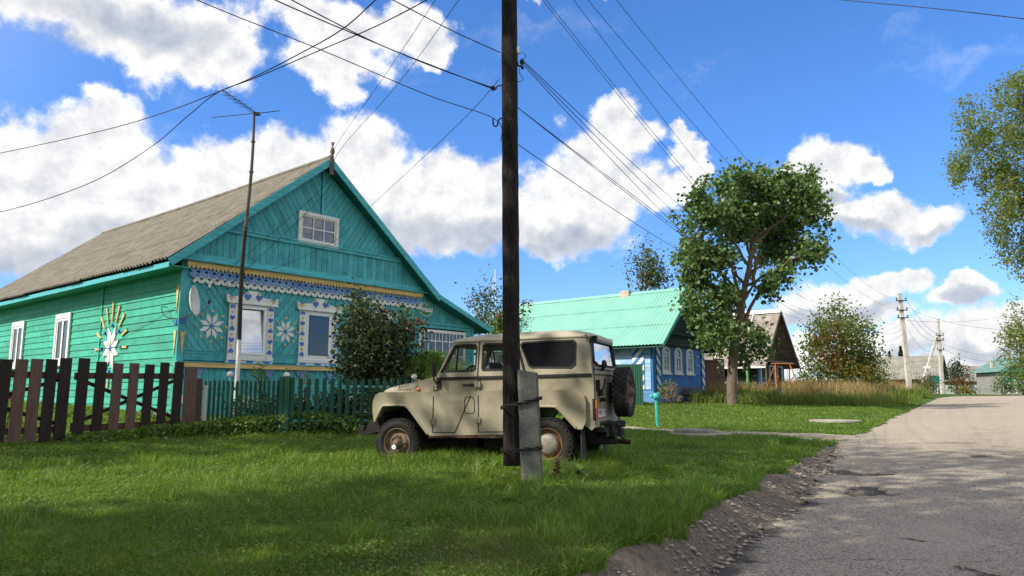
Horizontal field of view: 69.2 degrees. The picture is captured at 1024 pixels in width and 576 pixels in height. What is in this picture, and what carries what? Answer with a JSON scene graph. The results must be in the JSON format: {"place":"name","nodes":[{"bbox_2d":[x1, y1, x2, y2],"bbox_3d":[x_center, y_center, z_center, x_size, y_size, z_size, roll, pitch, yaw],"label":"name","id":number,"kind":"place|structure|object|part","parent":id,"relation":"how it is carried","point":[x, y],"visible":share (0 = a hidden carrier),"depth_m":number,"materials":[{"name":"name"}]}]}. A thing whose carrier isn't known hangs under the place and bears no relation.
{"place":"outdoors","nodes":[
{"label":"outdoors","id":0,"kind":"place"},
{"bbox_2d":[2,0,375,152],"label":"power cable","id":1,"kind":"object","parent":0,"point":[218,91],"visible":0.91,"depth_m":14.81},
{"bbox_2d":[0,431,818,575],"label":"lawn grass","id":2,"kind":"structure","parent":0,"point":[56,542],"depth_m":6.18,"materials":[{"name":"plant"}]},
{"bbox_2d":[5,395,934,456],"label":"lawn grass","id":3,"kind":"structure","parent":0,"point":[740,437],"depth_m":20.51,"materials":[{"name":"plant"}]},
{"bbox_2d":[0,0,1023,382],"label":"sky","id":4,"kind":"structure","parent":0,"point":[863,91],"materials":[{"name":"blue"}]},
{"bbox_2d":[8,394,1023,575],"bbox_3d":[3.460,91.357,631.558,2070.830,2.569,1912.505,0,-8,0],"label":"ground","id":5,"kind":"structure","parent":0,"point":[649,559],"depth_m":7.90,"materials":[{"name":"soil"}]},
{"bbox_2d":[5,391,23,427],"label":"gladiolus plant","id":6,"kind":"object","parent":5,"relation":"on","point":[7,422],"visible":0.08,"depth_m":14.88,"materials":[{"name":"green plant"}]},
{"bbox_2d":[0,358,72,442],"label":"picket gate","id":7,"kind":"structure","parent":5,"relation":"on","point":[51,376],"depth_m":12.29,"materials":[{"name":"brown paint"}]},
{"bbox_2d":[25,404,181,421],"bbox_3d":[-9.487,2.924,16.926,4.134,0.600,1.181,0,-8,0],"label":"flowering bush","id":8,"kind":"object","parent":5,"relation":"on","point":[104,416],"visible":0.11,"depth_m":16.95,"materials":[{"name":"green plant"}]},
{"bbox_2d":[181,367,202,431],"bbox_3d":[-6.463,2.421,14.893,0.155,1.630,0.440,-5,-9,29],"label":"gate post","id":9,"kind":"object","parent":5,"relation":"on","point":[192,398],"visible":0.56,"depth_m":14.86,"materials":[{"name":"brown paint"}]},
{"bbox_2d":[69,358,183,434],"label":"picket gate","id":10,"kind":"structure","parent":9,"relation":"attached to","point":[83,376],"depth_m":13.67,"materials":[{"name":"brown paint"}]},
{"bbox_2d":[63,410,372,442],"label":"weeds","id":11,"kind":"object","parent":5,"relation":"on","point":[194,428],"visible":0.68,"depth_m":14.76,"materials":[{"name":"green plant"}]},
{"bbox_2d":[3,434,446,567],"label":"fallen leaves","id":12,"kind":"object","parent":5,"relation":"on","point":[163,462],"visible":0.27,"depth_m":9.96,"materials":[{"name":"yellow plant"}]},
{"bbox_2d":[211,90,279,416],"bbox_3d":[-6.390,-0.590,16.640,1.705,7.520,1.446,0,-8,0],"label":"tv aerial","id":13,"kind":"object","parent":5,"relation":"on","point":[240,306],"visible":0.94,"depth_m":16.83,"materials":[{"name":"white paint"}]},
{"bbox_2d":[0,142,491,415],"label":"wooden house","id":14,"kind":"structure","parent":5,"relation":"on","point":[105,296],"depth_m":21.73,"materials":[{"name":"teal paint"}]},
{"bbox_2d":[9,321,25,368],"bbox_3d":[-17.570,2.031,26.294,1.330,1.680,0.114,-7,-11,40],"label":"window","id":15,"kind":"structure","parent":14,"relation":"in","point":[18,328],"depth_m":26.29,"materials":[{"name":"white paint"}]},
{"bbox_2d":[52,312,72,365],"bbox_3d":[-14.354,1.645,23.618,1.330,1.680,0.114,-7,-11,40],"label":"window","id":16,"kind":"structure","parent":14,"relation":"in","point":[63,322],"depth_m":23.62,"materials":[{"name":"white paint"}]},
{"bbox_2d":[161,285,210,318],"bbox_3d":[-8.318,0.389,18.869,1.421,0.856,0.579,-5,-9,29],"label":"satellite dish","id":17,"kind":"object","parent":14,"relation":"attached to","point":[194,301],"visible":1,"depth_m":18.77,"materials":[{"name":"metal"}]},
{"bbox_2d":[1,0,426,211],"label":"power cable","id":18,"kind":"object","parent":14,"relation":"attached to","point":[229,87],"visible":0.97,"depth_m":13.79,"materials":[{"name":"rubber"}]},
{"bbox_2d":[225,291,278,363],"bbox_3d":[-7.123,1.083,20.253,0.155,1.987,1.560,-7,-11,40],"label":"window","id":19,"kind":"structure","parent":14,"relation":"in","point":[257,321],"depth_m":20.29,"materials":[{"name":"white paint"}]},
{"bbox_2d":[297,210,338,248],"bbox_3d":[-5.781,-1.729,22.144,0.100,0.950,1.420,-7,-11,40],"label":"attic window","id":20,"kind":"structure","parent":14,"relation":"in","point":[312,227],"depth_m":22.12,"materials":[{"name":"white paint"}]},
{"bbox_2d":[296,299,341,366],"bbox_3d":[-5.702,1.321,21.902,0.120,1.987,1.560,-7,-11,40],"label":"window","id":21,"kind":"structure","parent":14,"relation":"in","point":[315,328],"depth_m":21.85,"materials":[{"name":"white paint"}]},
{"bbox_2d":[211,0,434,284],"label":"power cable","id":22,"kind":"object","parent":14,"relation":"attached to","point":[342,135],"visible":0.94,"depth_m":19.26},
{"bbox_2d":[233,0,458,281],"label":"power cable","id":23,"kind":"object","parent":14,"relation":"attached to","point":[358,128],"visible":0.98,"depth_m":18.41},
{"bbox_2d":[360,306,396,357],"bbox_3d":[-4.303,1.561,23.570,0.143,1.987,1.560,-7,-11,40],"label":"window","id":24,"kind":"structure","parent":14,"relation":"in","point":[390,317],"depth_m":23.81,"materials":[{"name":"white paint"}]},
{"bbox_2d":[419,302,432,315],"bbox_3d":[-2.936,0.717,25.341,0.023,0.470,0.620,-7,-11,39],"label":"house sign","id":25,"kind":"object","parent":14,"relation":"attached to","point":[426,308],"visible":0.88,"depth_m":25.34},
{"bbox_2d":[418,329,464,367],"bbox_3d":[-2.422,2.120,25.791,0.060,1.280,2.250,-7,-11,40],"label":"veranda window","id":26,"kind":"structure","parent":14,"relation":"in","point":[441,339],"depth_m":25.85,"materials":[{"name":"white paint"}]},
{"bbox_2d":[247,362,271,413],"bbox_3d":[-5.420,2.387,16.052,0.567,1.560,0.648,5,-9,-29],"label":"garden plant","id":27,"kind":"object","parent":5,"relation":"on","point":[261,378],"visible":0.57,"depth_m":16.07,"materials":[{"name":"green plant"}]},
{"bbox_2d":[279,366,315,411],"bbox_3d":[-4.650,2.417,16.020,0.894,1.524,0.418,0,-8,0],"label":"garden plant","id":28,"kind":"object","parent":5,"relation":"on","point":[305,388],"visible":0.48,"depth_m":16.06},
{"bbox_2d":[215,370,384,429],"bbox_3d":[-4.420,2.533,16.206,3.937,1.470,1.683,0,-8,0],"label":"garden plant","id":29,"kind":"object","parent":5,"relation":"on","point":[366,408],"visible":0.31,"depth_m":16.09,"materials":[{"name":"green plant"}]},
{"bbox_2d":[202,371,419,433],"bbox_3d":[-3.697,2.543,15.900,5.613,1.478,0.782,3,-9,-20],"label":"picket fence","id":30,"kind":"object","parent":5,"relation":"on","point":[286,386],"visible":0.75,"depth_m":15.26,"materials":[{"name":"green paint"}]},
{"bbox_2d":[325,272,440,415],"bbox_3d":[-3.116,1.496,17.258,2.535,3.706,2.083,4,-9,-25],"label":"viburnum bush","id":31,"kind":"object","parent":5,"relation":"on","point":[377,353],"visible":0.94,"depth_m":16.98,"materials":[{"name":"green plant"}]},
{"bbox_2d":[359,348,473,399],"bbox_3d":[-1.823,2.324,17.522,3.874,1.938,1.957,0,-8,0],"label":"asparagus bush","id":32,"kind":"object","parent":5,"relation":"on","point":[434,357],"visible":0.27,"depth_m":17.44,"materials":[{"name":"green plant"}]},
{"bbox_2d":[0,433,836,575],"bbox_3d":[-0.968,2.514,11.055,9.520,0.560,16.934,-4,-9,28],"label":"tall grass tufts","id":33,"kind":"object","parent":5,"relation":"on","point":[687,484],"visible":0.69,"depth_m":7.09,"materials":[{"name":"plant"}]},
{"bbox_2d":[286,504,615,575],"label":"dry herbs","id":34,"kind":"object","parent":5,"relation":"on","point":[489,544],"visible":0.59,"depth_m":4.89,"materials":[{"name":"plant"}]},
{"bbox_2d":[248,437,654,481],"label":"long grass","id":35,"kind":"structure","parent":5,"relation":"on","point":[598,454],"depth_m":10.48,"materials":[{"name":"plant"}]},
{"bbox_2d":[260,444,652,481],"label":"leafy weeds","id":36,"kind":"object","parent":5,"relation":"on","point":[613,451],"visible":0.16,"depth_m":10.63,"materials":[{"name":"green plant"}]},
{"bbox_2d":[472,458,502,471],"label":"burdock plant","id":37,"kind":"object","parent":5,"relation":"on","point":[485,462],"visible":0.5,"depth_m":9.42,"materials":[{"name":"green plant"}]},
{"bbox_2d":[454,264,521,362],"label":"birch tree","id":38,"kind":"object","parent":5,"relation":"on","point":[483,295],"visible":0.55,"depth_m":40.10,"materials":[{"name":"green plant"}]},
{"bbox_2d":[359,330,635,465],"bbox_3d":[-0.181,1.741,11.623,4.130,2.011,1.980,-4,-9,20],"label":"off road car","id":39,"kind":"object","parent":5,"relation":"on","point":[586,385],"visible":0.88,"depth_m":10.88,"materials":[{"name":"beige paint"}]},
{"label":"window","id":40,"kind":"part","parent":39,"relation":"part of","materials":[{"name":"black rubber"}]},
{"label":"window","id":41,"kind":"part","parent":39,"relation":"part of","materials":[{"name":"black rubber"}]},
{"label":"window","id":42,"kind":"part","parent":39,"relation":"part of","materials":[{"name":"black rubber"}]},
{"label":"window","id":43,"kind":"part","parent":39,"relation":"part of","materials":[{"name":"glass"}]},
{"bbox_2d":[493,270,502,304],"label":"radio mast","id":44,"kind":"object","parent":5,"relation":"on","point":[495,285],"visible":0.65,"depth_m":44.46,"materials":[{"name":"metal"}]},
{"bbox_2d":[482,299,532,362],"bbox_3d":[-0.454,2.775,32.995,2.898,4.778,1.627,0,-8,0],"label":"rowan bush","id":45,"kind":"object","parent":5,"relation":"on","point":[498,322],"visible":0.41,"depth_m":33.02,"materials":[{"name":"green plant"}]},
{"bbox_2d":[490,0,542,481],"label":"utility pole","id":46,"kind":"object","parent":5,"relation":"on","point":[522,448],"visible":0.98,"depth_m":8.99,"materials":[{"name":"brown wood"}]},
{"bbox_2d":[197,0,501,140],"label":"power cable","id":47,"kind":"object","parent":46,"relation":"attached to","point":[343,59],"visible":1,"depth_m":7.96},
{"bbox_2d":[231,79,499,285],"bbox_3d":[-2.633,-1.763,15.861,3.351,2.262,13.595,6,-10,-34],"label":"power cable","id":48,"kind":"object","parent":46,"relation":"attached to","point":[398,180],"visible":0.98,"depth_m":16.02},
{"bbox_2d":[275,0,490,86],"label":"power cable","id":49,"kind":"object","parent":46,"relation":"attached to","point":[356,34],"visible":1,"depth_m":7.36,"materials":[{"name":"rubber"}]},
{"bbox_2d":[291,0,491,88],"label":"power cable","id":50,"kind":"object","parent":46,"relation":"attached to","point":[382,45],"visible":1,"depth_m":7.87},
{"bbox_2d":[393,0,499,52],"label":"power cable","id":51,"kind":"object","parent":46,"relation":"attached to","point":[444,26],"visible":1,"depth_m":8.30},
{"bbox_2d":[518,144,757,287],"bbox_3d":[9.629,-0.950,29.942,0.011,4.173,45.239,-4,-9,25],"label":"service cable","id":52,"kind":"object","parent":46,"relation":"attached to","point":[612,208],"visible":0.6,"depth_m":12.65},
{"bbox_2d":[519,108,806,318],"bbox_3d":[10.548,0.010,30.814,0.011,1.552,47.835,-4,-9,26],"label":"service cable","id":53,"kind":"object","parent":46,"relation":"attached to","point":[638,199],"visible":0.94,"depth_m":13.50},
{"bbox_2d":[518,108,811,317],"bbox_3d":[10.629,-0.095,30.829,0.011,1.763,47.906,-4,-9,26],"label":"service cable","id":54,"kind":"object","parent":46,"relation":"attached to","point":[627,193],"visible":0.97,"depth_m":12.88,"materials":[{"name":"rubber"}]},
{"bbox_2d":[523,64,818,318],"bbox_3d":[10.968,-0.133,30.834,0.011,2.290,48.157,-4,-9,26],"label":"service cable","id":55,"kind":"object","parent":46,"relation":"attached to","point":[634,183],"visible":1,"depth_m":13.11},
{"bbox_2d":[524,63,822,311],"bbox_3d":[11.356,-0.453,30.880,0.011,2.432,48.511,-4,-9,27],"label":"service cable","id":56,"kind":"object","parent":46,"relation":"attached to","point":[636,176],"visible":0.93,"depth_m":13.01,"materials":[{"name":"rubber"}]},
{"bbox_2d":[524,61,833,303],"bbox_3d":[11.518,-0.818,30.933,0.011,2.422,48.661,-4,-9,28],"label":"service cable","id":57,"kind":"object","parent":46,"relation":"attached to","point":[636,166],"visible":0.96,"depth_m":12.95,"materials":[{"name":"rubber"}]},
{"bbox_2d":[500,482,569,504],"bbox_3d":[0.217,1.925,7.009,0.630,0.185,0.424,3,-9,-20],"label":"burdock plant","id":58,"kind":"object","parent":5,"relation":"on","point":[535,488],"visible":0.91,"depth_m":6.90,"materials":[{"name":"green plant"}]},
{"bbox_2d":[552,458,560,481],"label":"dead stalk","id":59,"kind":"object","parent":5,"relation":"on","point":[557,462],"visible":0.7,"depth_m":8.39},
{"bbox_2d":[546,462,602,480],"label":"burdock plant","id":60,"kind":"object","parent":5,"relation":"on","point":[572,466],"visible":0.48,"depth_m":9.12,"materials":[{"name":"green plant"}]},
{"bbox_2d":[474,287,718,402],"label":"wooden house","id":61,"kind":"structure","parent":5,"relation":"on","point":[648,330],"depth_m":36.37,"materials":[{"name":"paint"}]},
{"bbox_2d":[662,346,671,374],"bbox_3d":[7.284,3.414,34.963,0.090,1.316,0.880,-7,-11,40],"label":"window","id":62,"kind":"structure","parent":61,"relation":"in","point":[666,364],"depth_m":34.98,"materials":[{"name":"white paint"}]},
{"bbox_2d":[674,348,683,374],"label":"window","id":63,"kind":"structure","parent":61,"relation":"in","point":[678,370],"depth_m":35.88,"materials":[{"name":"white paint"}]},
{"bbox_2d":[685,349,694,375],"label":"window","id":64,"kind":"structure","parent":61,"relation":"in","point":[689,353],"depth_m":36.80,"materials":[{"name":"white paint"}]},
{"bbox_2d":[616,364,643,404],"bbox_3d":[4.093,4.438,32.995,3.730,2.020,0.095,-5,-10,32],"label":"metal fence","id":65,"kind":"object","parent":5,"relation":"on","point":[637,370],"visible":0.16,"depth_m":32.11,"materials":[{"name":"metal"}]},
{"bbox_2d":[611,233,682,291],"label":"birch tree","id":66,"kind":"object","parent":5,"relation":"on","point":[650,274],"visible":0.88,"depth_m":48.21,"materials":[{"name":"green plant"}]},
{"bbox_2d":[650,392,659,426],"bbox_3d":[4.117,3.584,21.307,0.304,1.180,0.207,0,-8,0],"label":"standpipe","id":67,"kind":"object","parent":5,"relation":"on","point":[655,396],"visible":0.95,"depth_m":21.29,"materials":[{"name":"metal"}]},
{"bbox_2d":[658,379,672,403],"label":"dry weed","id":68,"kind":"object","parent":5,"relation":"on","point":[660,388],"visible":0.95,"depth_m":33.46,"materials":[{"name":"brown plant"}]},
{"bbox_2d":[659,380,683,403],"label":"dry weed","id":69,"kind":"object","parent":5,"relation":"on","point":[670,396],"visible":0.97,"depth_m":33.25,"materials":[{"name":"plant"}]},
{"bbox_2d":[681,387,706,401],"bbox_3d":[8.901,5.258,35.938,0.570,0.920,2.000,-7,-11,40],"label":"garden bench","id":70,"kind":"object","parent":5,"relation":"on","point":[688,397],"visible":0.32,"depth_m":35.38,"materials":[{"name":"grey wood"}]},
{"bbox_2d":[683,390,704,392],"bbox_3d":[8.787,4.993,35.813,0.438,0.130,1.507,-7,-11,40],"label":"plank stack","id":71,"kind":"object","parent":70,"relation":"on","point":[691,391],"visible":0.86,"depth_m":35.30,"materials":[{"name":"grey wood"}]},
{"bbox_2d":[669,428,730,436],"bbox_3d":[4.623,3.542,18.259,1.550,0.155,1.534,3,-9,-17],"label":"well cover","id":72,"kind":"object","parent":5,"relation":"on","point":[699,432],"visible":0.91,"depth_m":17.82,"materials":[{"name":"concrete"}]},
{"bbox_2d":[705,360,721,387],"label":"board shed","id":73,"kind":"structure","parent":5,"relation":"on","point":[712,373],"depth_m":39.34,"materials":[{"name":"brown wood"}]},
{"bbox_2d":[704,353,724,385],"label":"lean to","id":74,"kind":"object","parent":5,"relation":"on","point":[722,366],"visible":0.03,"depth_m":42.98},
{"bbox_2d":[666,156,841,404],"bbox_3d":[11.046,-0.512,33.409,8.512,12.066,6.343,0,-8,0],"label":"maple tree","id":75,"kind":"object","parent":5,"relation":"on","point":[805,196],"visible":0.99,"depth_m":32.47,"materials":[{"name":"green plant"}]},
{"bbox_2d":[714,309,800,390],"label":"wooden house","id":76,"kind":"structure","parent":5,"relation":"on","point":[784,348],"depth_m":46.16,"materials":[{"name":"wood"}]},
{"bbox_2d":[725,369,737,381],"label":"window","id":77,"kind":"structure","parent":76,"relation":"in","point":[725,369],"depth_m":45.53,"materials":[{"name":"white paint"}]},
{"bbox_2d":[760,368,766,383],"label":"window","id":78,"kind":"structure","parent":76,"relation":"in","point":[763,370],"depth_m":45.03,"materials":[{"name":"white paint"}]},
{"bbox_2d":[769,365,774,383],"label":"window","id":79,"kind":"structure","parent":76,"relation":"in","point":[770,366],"depth_m":46.06,"materials":[{"name":"white paint"}]},
{"bbox_2d":[776,366,782,383],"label":"window","id":80,"kind":"structure","parent":76,"relation":"in","point":[779,368],"depth_m":47.09,"materials":[{"name":"white paint"}]},
{"bbox_2d":[764,363,797,392],"bbox_3d":[14.127,4.934,38.686,1.713,2.033,1.560,2,-8,-12],"label":"garden swing","id":81,"kind":"object","parent":5,"relation":"on","point":[778,387],"visible":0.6,"depth_m":38.74,"materials":[{"name":"wood"}]},
{"bbox_2d":[688,385,934,406],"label":"meadow weeds","id":82,"kind":"object","parent":5,"relation":"on","point":[748,396],"visible":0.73,"depth_m":34.78,"materials":[{"name":"plant"}]},
{"bbox_2d":[809,419,860,422],"bbox_3d":[10.218,4.211,23.487,1.550,0.060,1.534,3,-9,-17],"label":"well cover","id":83,"kind":"object","parent":5,"relation":"on","point":[834,420],"visible":0.93,"depth_m":23.02,"materials":[{"name":"concrete"}]},
{"bbox_2d":[793,365,894,383],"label":"shrub","id":84,"kind":"object","parent":5,"relation":"on","point":[807,377],"visible":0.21,"depth_m":57.47,"materials":[{"name":"green plant"}]},
{"bbox_2d":[792,291,911,389],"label":"autumn tree","id":85,"kind":"object","parent":5,"relation":"on","point":[836,356],"visible":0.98,"depth_m":49.49,"materials":[{"name":"green plant"}]},
{"bbox_2d":[837,352,948,386],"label":"wooden house","id":86,"kind":"structure","parent":5,"relation":"on","point":[917,364],"depth_m":90.14,"materials":[{"name":"wood"}]},
{"bbox_2d":[898,346,902,356],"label":"spruce tree","id":87,"kind":"object","parent":5,"relation":"on","point":[900,353],"visible":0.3,"depth_m":107.63,"materials":[{"name":"green plant"}]},
{"bbox_2d":[896,293,912,389],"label":"power pole","id":88,"kind":"object","parent":5,"relation":"on","point":[907,369],"visible":0.97,"depth_m":57.91,"materials":[{"name":"concrete"}]},
{"bbox_2d":[544,2,888,330],"bbox_3d":[13.908,-0.913,32.819,0.010,4.485,60.591,-5,-10,32],"label":"power cable","id":89,"kind":"object","parent":88,"relation":"attached to","point":[661,147],"visible":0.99,"depth_m":15.96,"materials":[{"name":"rubber"}]},
{"bbox_2d":[546,0,905,331],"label":"power cable","id":90,"kind":"object","parent":88,"relation":"attached to","point":[671,154],"visible":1,"depth_m":16.06,"materials":[{"name":"rubber"}]},
{"bbox_2d":[574,0,897,321],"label":"power cable","id":91,"kind":"object","parent":88,"relation":"attached to","point":[691,155],"visible":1,"depth_m":16.56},
{"bbox_2d":[588,0,895,308],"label":"power cable","id":92,"kind":"object","parent":88,"relation":"attached to","point":[699,130],"visible":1,"depth_m":16.34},
{"bbox_2d":[617,1,894,298],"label":"power cable","id":93,"kind":"object","parent":88,"relation":"attached to","point":[720,128],"visible":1,"depth_m":16.73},
{"bbox_2d":[912,310,1023,329],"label":"power cable","id":94,"kind":"object","parent":88,"relation":"attached to","point":[979,327],"visible":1,"depth_m":51.41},
{"bbox_2d":[881,372,935,391],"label":"shrub","id":95,"kind":"object","parent":5,"relation":"on","point":[901,382],"visible":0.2,"depth_m":69.15,"materials":[{"name":"green plant"}]},
{"bbox_2d":[913,371,943,393],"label":"shrub","id":96,"kind":"object","parent":5,"relation":"on","point":[930,386],"visible":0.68,"depth_m":67.30,"materials":[{"name":"green plant"}]},
{"bbox_2d":[921,319,944,393],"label":"power pole","id":97,"kind":"object","parent":5,"relation":"on","point":[938,340],"visible":0.91,"depth_m":75.71,"materials":[{"name":"concrete"}]},
{"bbox_2d":[927,375,945,393],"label":"yard gate","id":98,"kind":"structure","parent":5,"relation":"on","point":[936,379],"depth_m":85.29,"materials":[{"name":"white paint"}]},
{"bbox_2d":[937,353,974,393],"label":"shrub","id":99,"kind":"object","parent":5,"relation":"on","point":[958,369],"visible":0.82,"depth_m":79.28,"materials":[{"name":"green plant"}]},
{"bbox_2d":[944,373,981,393],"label":"shrub","id":100,"kind":"object","parent":5,"relation":"on","point":[962,383],"visible":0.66,"depth_m":77.12,"materials":[{"name":"green plant"}]},
{"bbox_2d":[950,381,975,393],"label":"shrub","id":101,"kind":"object","parent":5,"relation":"on","point":[962,388],"visible":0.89,"depth_m":75.07,"materials":[{"name":"yellow plant"}]},
{"bbox_2d":[945,366,981,393],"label":"wooden house","id":102,"kind":"structure","parent":5,"relation":"on","point":[971,368],"depth_m":96.98,"materials":[{"name":"green"}]},
{"bbox_2d":[941,57,1023,290],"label":"birch tree","id":103,"kind":"object","parent":5,"relation":"on","point":[1009,178],"visible":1,"depth_m":40.54,"materials":[{"name":"green plant"}]},
{"bbox_2d":[972,356,1023,394],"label":"wooden house","id":104,"kind":"structure","parent":5,"relation":"on","point":[984,373],"depth_m":86.96,"materials":[{"name":"grey wood"}]},
{"bbox_2d":[985,365,1018,394],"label":"shrub","id":105,"kind":"object","parent":5,"relation":"on","point":[1004,385],"visible":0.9,"depth_m":81.14,"materials":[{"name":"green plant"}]},
{"bbox_2d":[992,293,1023,387],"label":"birch tree","id":106,"kind":"object","parent":5,"relation":"on","point":[1019,343],"visible":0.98,"depth_m":77.95,"materials":[{"name":"green plant"}]},
{"bbox_2d":[1001,364,1023,394],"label":"shrub","id":107,"kind":"object","parent":5,"relation":"on","point":[1021,384],"visible":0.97,"depth_m":75.25,"materials":[{"name":"green plant"}]},
{"bbox_2d":[364,411,855,442],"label":"path","id":108,"kind":"structure","parent":0,"point":[827,436],"depth_m":18.23,"materials":[{"name":"concrete"}]},
{"bbox_2d":[701,375,929,400],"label":"dry meadow grass","id":109,"kind":"structure","parent":0,"point":[816,386],"depth_m":38.81,"materials":[{"name":"plant"}]},
{"bbox_2d":[709,396,1023,575],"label":"road","id":110,"kind":"structure","parent":0,"point":[936,508],"depth_m":8.39,"materials":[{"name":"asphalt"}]},
{"bbox_2d":[603,439,871,575],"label":"roadside gravel","id":111,"kind":"structure","parent":110,"relation":"on","point":[760,526],"depth_m":7.65,"materials":[{"name":"gravel"}]},
{"bbox_2d":[844,0,1023,18],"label":"power cable","id":112,"kind":"object","parent":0,"point":[936,8],"visible":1,"depth_m":13.36,"materials":[{"name":"rubber"}]}
]}

